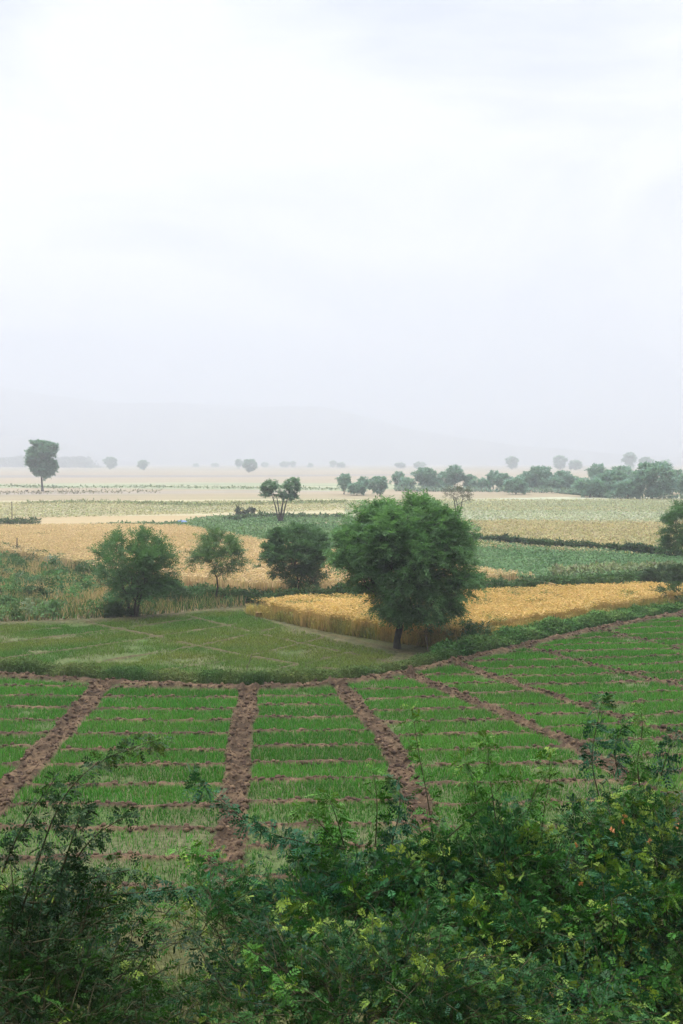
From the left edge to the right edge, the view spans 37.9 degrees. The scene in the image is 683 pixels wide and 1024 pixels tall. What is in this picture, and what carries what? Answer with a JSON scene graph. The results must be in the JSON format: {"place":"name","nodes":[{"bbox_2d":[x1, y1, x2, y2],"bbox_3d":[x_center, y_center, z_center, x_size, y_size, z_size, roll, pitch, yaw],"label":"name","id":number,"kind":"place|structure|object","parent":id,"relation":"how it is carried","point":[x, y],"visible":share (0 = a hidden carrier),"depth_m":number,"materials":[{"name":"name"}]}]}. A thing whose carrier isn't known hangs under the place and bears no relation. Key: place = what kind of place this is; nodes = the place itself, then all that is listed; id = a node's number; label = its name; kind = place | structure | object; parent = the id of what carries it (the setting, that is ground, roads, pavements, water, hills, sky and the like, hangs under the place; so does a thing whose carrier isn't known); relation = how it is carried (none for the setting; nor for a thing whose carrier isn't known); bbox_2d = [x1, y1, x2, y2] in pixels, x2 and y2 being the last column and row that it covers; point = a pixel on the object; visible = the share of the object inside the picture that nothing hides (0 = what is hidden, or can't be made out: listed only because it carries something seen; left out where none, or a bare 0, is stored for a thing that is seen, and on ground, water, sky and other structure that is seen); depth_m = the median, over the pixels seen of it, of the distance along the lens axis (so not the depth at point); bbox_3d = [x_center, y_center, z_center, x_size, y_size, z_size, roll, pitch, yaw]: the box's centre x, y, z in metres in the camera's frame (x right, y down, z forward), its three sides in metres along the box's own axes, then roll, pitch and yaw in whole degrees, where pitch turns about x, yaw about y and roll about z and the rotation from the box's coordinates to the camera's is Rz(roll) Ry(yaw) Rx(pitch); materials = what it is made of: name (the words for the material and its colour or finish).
{"place":"outdoors","nodes":[
{"label":"outdoors","id":0,"kind":"place"},
{"bbox_2d":[0,436,165,464],"bbox_3d":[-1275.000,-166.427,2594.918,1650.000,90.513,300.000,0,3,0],"label":"hills","id":1,"kind":"structure","parent":0,"point":[13,446],"depth_m":2517.22,"materials":[{"name":"grey"}]},
{"bbox_2d":[85,522,183,615],"bbox_3d":[-10.377,3.051,50.677,5.035,5.041,4.734,0,3,0],"label":"acacia tree","id":2,"kind":"object","parent":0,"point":[144,563],"visible":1,"depth_m":50.14,"materials":[{"name":"green plant"}]},
{"bbox_2d":[2,513,343,524],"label":"tan field","id":3,"kind":"structure","parent":0,"point":[86,519],"depth_m":139.97,"materials":[{"name":"beige plant"}]},
{"bbox_2d":[0,516,41,524],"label":"hedge weeds","id":4,"kind":"object","parent":3,"relation":"on","point":[7,520],"visible":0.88,"depth_m":126.57,"materials":[{"name":"green plant"}]},
{"bbox_2d":[234,505,255,514],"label":"bush","id":5,"kind":"object","parent":3,"relation":"on","point":[251,510],"visible":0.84,"depth_m":148.49,"materials":[{"name":"green plant"}]},
{"bbox_2d":[188,518,334,547],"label":"green field","id":6,"kind":"structure","parent":0,"point":[258,520],"depth_m":130.67,"materials":[{"name":"green plant"}]},
{"bbox_2d":[257,476,301,520],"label":"forked tree","id":7,"kind":"object","parent":6,"relation":"on","point":[269,487],"visible":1,"depth_m":132.39,"materials":[{"name":"green plant"}]},
{"bbox_2d":[84,513,481,565],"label":"green crop","id":8,"kind":"object","parent":6,"relation":"on","point":[259,526],"visible":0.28,"depth_m":126.11,"materials":[{"name":"green plant"}]},
{"bbox_2d":[222,510,346,519],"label":"hedge weeds","id":9,"kind":"object","parent":6,"relation":"on","point":[258,514],"visible":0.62,"depth_m":141.22,"materials":[{"name":"green plant"}]},
{"bbox_2d":[252,520,333,591],"bbox_3d":[-2.712,2.749,58.669,5.164,4.835,4.711,0,3,0],"label":"acacia tree","id":10,"kind":"object","parent":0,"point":[308,557],"visible":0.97,"depth_m":57.64,"materials":[{"name":"green plant"}]},
{"bbox_2d":[0,497,682,521],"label":"olive field","id":11,"kind":"structure","parent":0,"point":[290,511],"depth_m":166.03,"materials":[{"name":"plant"}]},
{"bbox_2d":[21,498,345,506],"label":"hedge weeds","id":12,"kind":"object","parent":11,"relation":"on","point":[161,502],"visible":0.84,"depth_m":190.76,"materials":[{"name":"green plant"}]},
{"bbox_2d":[0,594,682,1023],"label":"tilled field","id":13,"kind":"structure","parent":0,"point":[404,652],"depth_m":27.58,"materials":[{"name":"green plant"}]},
{"bbox_2d":[0,609,397,675],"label":"young crop","id":14,"kind":"object","parent":13,"relation":"on","point":[155,630],"visible":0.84,"depth_m":43.49,"materials":[{"name":"green plant"}]},
{"bbox_2d":[0,614,682,893],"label":"seedling crop","id":15,"kind":"object","parent":13,"relation":"on","point":[216,740],"visible":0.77,"depth_m":29.52,"materials":[{"name":"green plant"}]},
{"bbox_2d":[321,487,492,648],"bbox_3d":[2.855,2.446,42.458,7.171,7.055,6.365,2,4,37],"label":"acacia tree","id":16,"kind":"object","parent":13,"relation":"on","point":[398,559],"visible":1,"depth_m":41.14,"materials":[{"name":"green plant"}]},
{"bbox_2d":[429,600,682,656],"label":"field edge weeds","id":17,"kind":"object","parent":13,"relation":"on","point":[503,636],"visible":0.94,"depth_m":45.71,"materials":[{"name":"green plant"}]},
{"bbox_2d":[0,387,682,464],"bbox_3d":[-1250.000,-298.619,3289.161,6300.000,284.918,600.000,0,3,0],"label":"hills","id":18,"kind":"structure","parent":0,"point":[171,433],"depth_m":3079.76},
{"bbox_2d":[0,465,682,587],"bbox_3d":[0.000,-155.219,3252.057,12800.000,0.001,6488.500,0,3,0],"label":"ground","id":19,"kind":"structure","parent":0,"point":[268,468],"depth_m":949.95,"materials":[{"name":"beige soil"}]},
{"bbox_2d":[0,455,102,467],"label":"woods","id":20,"kind":"object","parent":19,"relation":"on","point":[66,462],"visible":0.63,"depth_m":1470.04,"materials":[{"name":"grey plant"}]},
{"bbox_2d":[2,541,138,578],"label":"hedge weeds","id":21,"kind":"object","parent":19,"relation":"on","point":[85,563],"visible":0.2,"depth_m":73.72,"materials":[{"name":"green plant"}]},
{"bbox_2d":[102,456,116,469],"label":"distant tree","id":22,"kind":"object","parent":19,"relation":"on","point":[109,463],"visible":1,"depth_m":1045.46,"materials":[{"name":"grey plant"}]},
{"bbox_2d":[0,550,245,621],"bbox_3d":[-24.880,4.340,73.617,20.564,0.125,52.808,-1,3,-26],"label":"weedy plot","id":23,"kind":"object","parent":19,"relation":"on","point":[78,618],"visible":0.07,"depth_m":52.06,"materials":[{"name":"green plant"}]},
{"bbox_2d":[20,597,56,616],"bbox_3d":[-15.710,4.961,51.266,1.883,1.256,1.858,2,3,29],"label":"bush","id":24,"kind":"object","parent":23,"relation":"on","point":[28,607],"visible":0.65,"depth_m":51.17,"materials":[{"name":"green plant"}]},
{"bbox_2d":[99,599,142,617],"bbox_3d":[-11.336,5.088,51.038,2.344,1.241,1.661,0,3,0],"label":"bush","id":25,"kind":"object","parent":23,"relation":"on","point":[116,609],"visible":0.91,"depth_m":50.85,"materials":[{"name":"green plant"}]},
{"bbox_2d":[134,576,194,603],"bbox_3d":[-9.939,4.430,55.977,3.532,1.928,2.328,0,3,0],"label":"bush","id":26,"kind":"object","parent":23,"relation":"on","point":[182,592],"visible":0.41,"depth_m":55.80,"materials":[{"name":"green plant"}]},
{"bbox_2d":[179,523,255,599],"bbox_3d":[-7.128,2.906,55.986,3.962,4.752,3.731,-2,3,-33],"label":"acacia tree","id":27,"kind":"object","parent":23,"relation":"on","point":[209,553],"visible":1,"depth_m":55.67,"materials":[{"name":"green plant"}]},
{"bbox_2d":[137,460,149,469],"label":"distant tree","id":28,"kind":"object","parent":19,"relation":"on","point":[142,464],"visible":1,"depth_m":958.81,"materials":[{"name":"grey plant"}]},
{"bbox_2d":[0,490,329,494],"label":"fallow strip","id":29,"kind":"object","parent":19,"relation":"on","point":[142,492],"visible":0.83,"depth_m":264.27,"materials":[{"name":"beige soil"}]},
{"bbox_2d":[0,488,162,493],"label":"hedge weeds","id":30,"kind":"object","parent":29,"relation":"on","point":[99,491],"visible":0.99,"depth_m":253.44,"materials":[{"name":"green plant"}]},
{"bbox_2d":[0,474,409,477],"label":"fallow strip","id":31,"kind":"object","parent":19,"relation":"on","point":[21,476],"visible":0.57,"depth_m":597.37,"materials":[{"name":"beige soil"}]},
{"bbox_2d":[0,483,420,490],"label":"green strip","id":32,"kind":"object","parent":19,"relation":"on","point":[307,485],"visible":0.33,"depth_m":342.82,"materials":[{"name":"green plant"}]},
{"bbox_2d":[0,483,339,489],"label":"hedge weeds","id":33,"kind":"object","parent":32,"relation":"on","point":[156,486],"visible":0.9,"depth_m":305.67,"materials":[{"name":"green plant"}]},
{"bbox_2d":[0,645,457,684],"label":"dike grass","id":34,"kind":"structure","parent":19,"relation":"on","point":[215,676],"depth_m":36.32,"materials":[{"name":"green plant"}]},
{"bbox_2d":[235,459,242,467],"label":"distant tree","id":35,"kind":"object","parent":19,"relation":"on","point":[238,463],"visible":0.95,"depth_m":1090.41,"materials":[{"name":"grey plant"}]},
{"bbox_2d":[0,523,555,593],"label":"ripe wheat","id":36,"kind":"object","parent":19,"relation":"on","point":[76,540],"visible":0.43,"depth_m":84.72,"materials":[{"name":"plant"}]},
{"bbox_2d":[279,461,290,467],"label":"distant tree","id":37,"kind":"object","parent":19,"relation":"on","point":[282,464],"visible":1,"depth_m":1421.05,"materials":[{"name":"grey plant"}]},
{"bbox_2d":[255,611,394,627],"bbox_3d":[13.561,5.270,52.074,34.903,0.350,10.368,-1,3,-18],"label":"wheat bed","id":38,"kind":"object","parent":19,"relation":"on","point":[257,614],"visible":0.06,"depth_m":50.88,"materials":[{"name":"yellow plant"}]},
{"bbox_2d":[243,594,682,646],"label":"wheat margin","id":39,"kind":"object","parent":38,"relation":"on","point":[340,628],"visible":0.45,"depth_m":46.65,"materials":[{"name":"plant"}]},
{"bbox_2d":[255,581,682,643],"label":"ripe wheat","id":40,"kind":"object","parent":38,"relation":"on","point":[501,606],"visible":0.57,"depth_m":50.18,"materials":[{"name":"plant"}]},
{"bbox_2d":[336,462,345,467],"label":"distant tree","id":41,"kind":"object","parent":19,"relation":"on","point":[341,464],"visible":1,"depth_m":1325.44,"materials":[{"name":"grey plant"}]},
{"bbox_2d":[0,610,682,889],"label":"soil clods","id":42,"kind":"object","parent":19,"relation":"on","point":[386,746],"visible":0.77,"depth_m":28.84,"materials":[{"name":"brown soil"}]},
{"bbox_2d":[335,473,350,493],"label":"distant tree","id":43,"kind":"object","parent":19,"relation":"on","point":[344,480],"visible":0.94,"depth_m":248.15,"materials":[{"name":"green plant"}]},
{"bbox_2d":[347,480,367,495],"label":"distant tree","id":44,"kind":"object","parent":19,"relation":"on","point":[356,488],"visible":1,"depth_m":240.25,"materials":[{"name":"green plant"}]},
{"bbox_2d":[356,476,370,488],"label":"distant tree","id":45,"kind":"object","parent":19,"relation":"on","point":[365,481],"visible":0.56,"depth_m":248.40,"materials":[{"name":"green plant"}]},
{"bbox_2d":[366,476,391,495],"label":"distant tree","id":46,"kind":"object","parent":19,"relation":"on","point":[381,483],"visible":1,"depth_m":237.18,"materials":[{"name":"green plant"}]},
{"bbox_2d":[395,462,405,467],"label":"distant tree","id":47,"kind":"object","parent":19,"relation":"on","point":[400,465],"visible":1,"depth_m":1224.30,"materials":[{"name":"grey plant"}]},
{"bbox_2d":[125,568,679,602],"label":"hedge weeds","id":48,"kind":"object","parent":19,"relation":"on","point":[500,582],"visible":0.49,"depth_m":61.84,"materials":[{"name":"green plant"}]},
{"bbox_2d":[413,461,426,467],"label":"distant tree","id":49,"kind":"object","parent":19,"relation":"on","point":[418,464],"visible":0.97,"depth_m":1171.30,"materials":[{"name":"grey plant"}]},
{"bbox_2d":[422,617,494,639],"bbox_3d":[5.112,5.244,43.618,3.265,1.866,1.990,0,3,0],"label":"bush","id":50,"kind":"object","parent":19,"relation":"on","point":[469,627],"visible":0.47,"depth_m":43.34,"materials":[{"name":"green plant"}]},
{"bbox_2d":[505,456,518,469],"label":"distant tree","id":51,"kind":"object","parent":19,"relation":"on","point":[512,462],"visible":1,"depth_m":1043.55,"materials":[{"name":"grey plant"}]},
{"bbox_2d":[501,475,529,494],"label":"distant tree","id":52,"kind":"object","parent":19,"relation":"on","point":[515,485],"visible":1,"depth_m":247.42,"materials":[{"name":"green plant"}]},
{"bbox_2d":[393,483,682,498],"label":"undergrowth","id":53,"kind":"object","parent":19,"relation":"on","point":[569,490],"visible":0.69,"depth_m":260.16,"materials":[{"name":"green plant"}]},
{"bbox_2d":[552,455,567,469],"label":"distant tree","id":54,"kind":"object","parent":19,"relation":"on","point":[559,463],"visible":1,"depth_m":991.68,"materials":[{"name":"grey plant"}]},
{"bbox_2d":[458,538,682,585],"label":"vegetable plot","id":55,"kind":"object","parent":19,"relation":"on","point":[542,562],"depth_m":81.47,"materials":[{"name":"green plant"}]},
{"bbox_2d":[469,532,682,556],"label":"hedge weeds","id":56,"kind":"object","parent":55,"relation":"on","point":[639,547],"visible":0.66,"depth_m":90.84,"materials":[{"name":"green plant"}]},
{"bbox_2d":[639,562,682,582],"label":"bush","id":57,"kind":"object","parent":55,"relation":"on","point":[675,570],"visible":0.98,"depth_m":65.13,"materials":[{"name":"green plant"}]},
{"bbox_2d":[654,499,682,554],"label":"acacia tree","id":58,"kind":"object","parent":55,"relation":"on","point":[671,517],"visible":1,"depth_m":71.64,"materials":[{"name":"green plant"}]},
{"bbox_2d":[568,460,582,469],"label":"distant tree","id":59,"kind":"object","parent":19,"relation":"on","point":[576,464],"visible":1,"depth_m":992.58,"materials":[{"name":"grey plant"}]},
{"bbox_2d":[596,468,628,493],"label":"distant tree","id":60,"kind":"object","parent":19,"relation":"on","point":[609,475],"visible":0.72,"depth_m":229.18,"materials":[{"name":"green plant"}]},
{"bbox_2d":[621,452,637,467],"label":"distant tree","id":61,"kind":"object","parent":19,"relation":"on","point":[630,458],"visible":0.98,"depth_m":935.14,"materials":[{"name":"grey plant"}]},
{"bbox_2d":[638,457,654,464],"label":"distant tree","id":62,"kind":"object","parent":19,"relation":"on","point":[645,459],"visible":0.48,"depth_m":947.29,"materials":[{"name":"grey plant"}]},
{"bbox_2d":[648,580,682,600],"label":"bush","id":63,"kind":"object","parent":19,"relation":"on","point":[672,585],"visible":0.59,"depth_m":54.92,"materials":[{"name":"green plant"}]},
{"bbox_2d":[674,474,682,494],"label":"distant tree","id":64,"kind":"object","parent":19,"relation":"on","point":[680,484],"visible":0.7,"depth_m":232.92,"materials":[{"name":"green plant"}]},
{"bbox_2d":[0,471,682,494],"bbox_3d":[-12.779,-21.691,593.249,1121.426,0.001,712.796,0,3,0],"label":"stubble field","id":65,"kind":"structure","parent":0,"point":[332,479],"depth_m":461.05,"materials":[{"name":"beige plant"}]},
{"bbox_2d":[24,439,59,490],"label":"leafy tree","id":66,"kind":"object","parent":65,"relation":"on","point":[39,460],"visible":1,"depth_m":272.81,"materials":[{"name":"green plant"}]},
{"bbox_2d":[242,459,257,472],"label":"distant tree","id":67,"kind":"object","parent":65,"relation":"on","point":[251,465],"visible":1,"depth_m":750.89,"materials":[{"name":"grey plant"}]},
{"bbox_2d":[391,471,404,487],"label":"distant tree","id":68,"kind":"object","parent":65,"relation":"on","point":[396,477],"visible":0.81,"depth_m":283.88,"materials":[{"name":"green plant"}]},
{"bbox_2d":[397,476,417,487],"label":"distant tree","id":69,"kind":"object","parent":65,"relation":"on","point":[409,481],"visible":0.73,"depth_m":277.89,"materials":[{"name":"green plant"}]},
{"bbox_2d":[410,467,437,489],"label":"distant tree","id":70,"kind":"object","parent":65,"relation":"on","point":[421,475],"visible":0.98,"depth_m":282.85,"materials":[{"name":"green plant"}]},
{"bbox_2d":[427,474,444,489],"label":"distant tree","id":71,"kind":"object","parent":65,"relation":"on","point":[435,481],"visible":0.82,"depth_m":282.24,"materials":[{"name":"green plant"}]},
{"bbox_2d":[436,471,453,489],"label":"distant tree","id":72,"kind":"object","parent":65,"relation":"on","point":[443,473],"visible":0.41,"depth_m":289.13,"materials":[{"name":"green plant"}]},
{"bbox_2d":[444,464,466,486],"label":"distant tree","id":73,"kind":"object","parent":65,"relation":"on","point":[452,471],"visible":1,"depth_m":283.93,"materials":[{"name":"green plant"}]},
{"bbox_2d":[460,473,477,488],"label":"distant tree","id":74,"kind":"object","parent":65,"relation":"on","point":[468,478],"visible":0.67,"depth_m":283.67,"materials":[{"name":"green plant"}]},
{"bbox_2d":[468,477,491,490],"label":"distant tree","id":75,"kind":"object","parent":65,"relation":"on","point":[482,481],"visible":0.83,"depth_m":278.66,"materials":[{"name":"green plant"}]},
{"bbox_2d":[485,470,498,488],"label":"distant tree","id":76,"kind":"object","parent":65,"relation":"on","point":[491,474],"visible":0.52,"depth_m":283.82,"materials":[{"name":"green plant"}]},
{"bbox_2d":[492,473,512,488],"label":"distant tree","id":77,"kind":"object","parent":65,"relation":"on","point":[500,477],"visible":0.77,"depth_m":279.34,"materials":[{"name":"green plant"}]},
{"bbox_2d":[516,471,539,489],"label":"distant tree","id":78,"kind":"object","parent":65,"relation":"on","point":[527,475],"visible":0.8,"depth_m":272.87,"materials":[{"name":"green plant"}]},
{"bbox_2d":[526,465,552,489],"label":"distant tree","id":79,"kind":"object","parent":65,"relation":"on","point":[542,471],"visible":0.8,"depth_m":272.69,"materials":[{"name":"green plant"}]},
{"bbox_2d":[538,475,566,489],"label":"distant tree","id":80,"kind":"object","parent":65,"relation":"on","point":[546,482],"visible":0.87,"depth_m":268.78,"materials":[{"name":"green plant"}]},
{"bbox_2d":[552,470,572,487],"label":"distant tree","id":81,"kind":"object","parent":65,"relation":"on","point":[564,475],"visible":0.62,"depth_m":273.18,"materials":[{"name":"green plant"}]},
{"bbox_2d":[565,476,584,487],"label":"distant tree","id":82,"kind":"object","parent":65,"relation":"on","point":[574,479],"visible":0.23,"depth_m":273.76,"materials":[{"name":"green plant"}]},
{"bbox_2d":[584,463,605,483],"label":"distant tree","id":83,"kind":"object","parent":65,"relation":"on","point":[594,469],"visible":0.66,"depth_m":293.88,"materials":[{"name":"green plant"}]},
{"bbox_2d":[611,465,632,481],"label":"distant tree","id":84,"kind":"object","parent":65,"relation":"on","point":[626,469],"visible":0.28,"depth_m":283.29,"materials":[{"name":"green plant"}]},
{"bbox_2d":[0,872,682,1023],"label":"bank grass","id":85,"kind":"structure","parent":0,"point":[191,972],"depth_m":15.53,"materials":[{"name":"green plant"}]},
{"bbox_2d":[0,0,682,456],"label":"sky","id":86,"kind":"structure","parent":0,"point":[455,218],"materials":[{"name":"white"}]},
{"bbox_2d":[441,484,473,517],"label":"bare tree","id":87,"kind":"object","parent":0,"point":[462,495],"visible":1,"depth_m":130.47,"materials":[{"name":"brown plant"}]},
{"bbox_2d":[345,497,679,520],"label":"pale green field","id":88,"kind":"structure","parent":0,"point":[566,498],"depth_m":165.86,"materials":[{"name":"green plant"}]},
{"bbox_2d":[571,475,609,496],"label":"distant tree","id":89,"kind":"object","parent":88,"relation":"on","point":[589,488],"visible":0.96,"depth_m":226.39,"materials":[{"name":"green plant"}]},
{"bbox_2d":[610,478,645,498],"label":"distant tree","id":90,"kind":"object","parent":88,"relation":"on","point":[621,488],"visible":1,"depth_m":216.74,"materials":[{"name":"green plant"}]},
{"bbox_2d":[632,461,678,498],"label":"distant tree","id":91,"kind":"object","parent":88,"relation":"on","point":[647,476],"visible":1,"depth_m":213.66,"materials":[{"name":"green plant"}]},
{"bbox_2d":[477,519,658,543],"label":"tan field","id":92,"kind":"structure","parent":0,"point":[591,528],"depth_m":129.69,"materials":[{"name":"beige plant"}]},
{"bbox_2d":[461,518,682,555],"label":"pale wheat","id":93,"kind":"object","parent":92,"relation":"on","point":[635,531],"visible":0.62,"depth_m":112.35,"materials":[{"name":"plant"}]},
{"bbox_2d":[547,558,682,576],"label":"bank grass","id":94,"kind":"structure","parent":0,"point":[557,569],"depth_m":71.16,"materials":[{"name":"green plant"}]},
{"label":"hillside","id":95,"kind":"structure","parent":0,"visible":0},
{"bbox_2d":[0,733,211,1023],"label":"thorny shrub","id":96,"kind":"object","parent":95,"relation":"on","point":[40,972],"visible":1,"depth_m":4.16,"materials":[{"name":"green plant"}]},
{"bbox_2d":[0,845,353,1023],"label":"thorny shrub","id":97,"kind":"object","parent":95,"relation":"on","point":[235,897],"visible":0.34,"depth_m":5.78,"materials":[{"name":"green plant"}]},
{"bbox_2d":[165,761,485,1023],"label":"thorny shrub","id":98,"kind":"object","parent":95,"relation":"on","point":[349,891],"visible":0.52,"depth_m":6.48,"materials":[{"name":"green plant"}]},
{"bbox_2d":[55,892,678,1023],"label":"thorny shrub","id":99,"kind":"object","parent":95,"relation":"on","point":[406,977],"visible":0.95,"depth_m":5.17,"materials":[{"name":"green plant"}]},
{"bbox_2d":[329,699,665,1023],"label":"thorny shrub","id":100,"kind":"object","parent":95,"relation":"on","point":[508,920],"visible":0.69,"depth_m":6.52,"materials":[{"name":"green plant"}]},
{"bbox_2d":[461,692,682,1023],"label":"thorny shrub","id":101,"kind":"object","parent":95,"relation":"on","point":[640,883],"visible":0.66,"depth_m":6.76,"materials":[{"name":"green plant"}]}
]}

